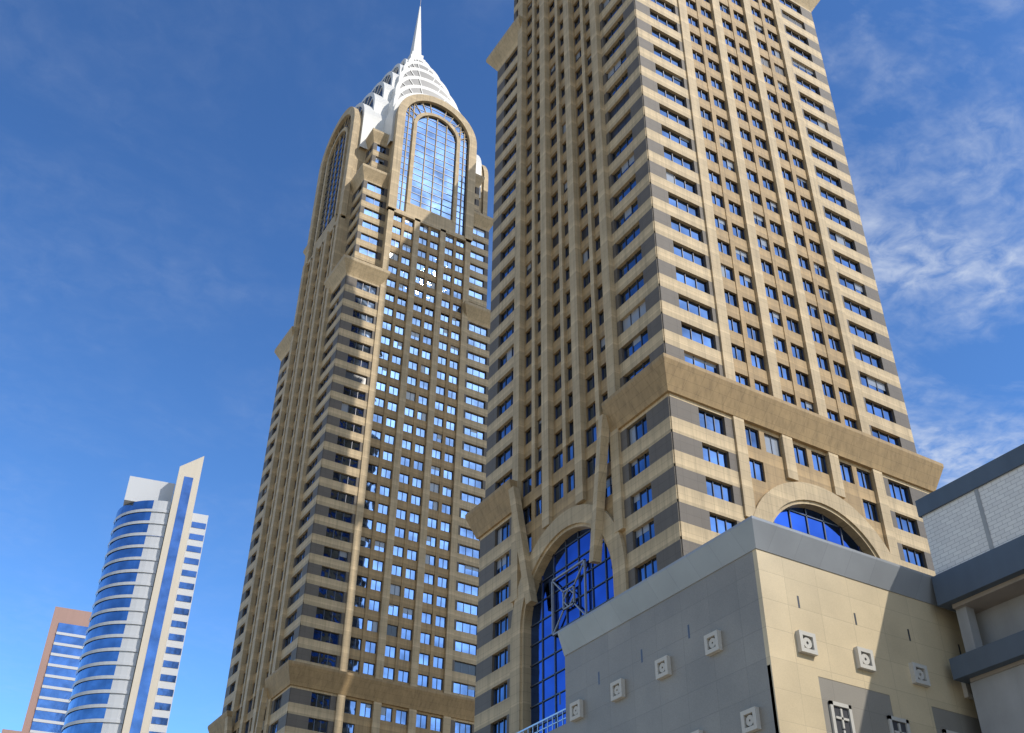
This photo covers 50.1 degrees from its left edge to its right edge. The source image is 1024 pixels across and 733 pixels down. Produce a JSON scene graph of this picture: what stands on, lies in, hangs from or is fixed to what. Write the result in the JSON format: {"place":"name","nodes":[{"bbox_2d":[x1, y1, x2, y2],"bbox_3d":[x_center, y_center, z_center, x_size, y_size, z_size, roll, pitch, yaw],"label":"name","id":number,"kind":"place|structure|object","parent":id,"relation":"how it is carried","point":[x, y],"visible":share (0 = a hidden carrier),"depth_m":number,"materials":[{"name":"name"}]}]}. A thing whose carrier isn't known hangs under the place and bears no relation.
{"place":"outdoors","nodes":[
{"label":"outdoors","id":0,"kind":"place"},
{"bbox_2d":[2,607,91,732],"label":"pink tower","id":1,"kind":"structure","parent":0,"point":[47,709],"depth_m":395.70,"materials":[{"name":"blue glass"}]},
{"bbox_2d":[61,456,207,732],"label":"skyscraper","id":2,"kind":"structure","parent":0,"point":[128,667],"depth_m":300.71,"materials":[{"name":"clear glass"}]},
{"bbox_2d":[208,1,492,732],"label":"tower","id":3,"kind":"structure","parent":0,"point":[358,611],"depth_m":185.87,"materials":[{"name":"beige concrete"}]},
{"bbox_2d":[0,0,1023,732],"label":"sky","id":4,"kind":"structure","parent":0,"point":[160,160],"materials":[{"name":"blue"}]},
{"bbox_2d":[517,515,981,732],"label":"podium building","id":5,"kind":"structure","parent":0,"point":[752,624],"depth_m":60.44,"materials":[{"name":"beige stone"}]},
{"bbox_3d":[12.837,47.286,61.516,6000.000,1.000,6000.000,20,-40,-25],"label":"ground","id":6,"kind":"structure","parent":0,"visible":0},
{"bbox_2d":[465,0,943,732],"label":"tower","id":7,"kind":"structure","parent":6,"relation":"on","point":[689,350],"depth_m":110.73,"materials":[{"name":"beige concrete"}]},
{"bbox_2d":[915,444,1023,732],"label":"concrete structure","id":8,"kind":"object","parent":6,"relation":"on","point":[973,520],"visible":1,"depth_m":62.31,"materials":[{"name":"grey concrete"}]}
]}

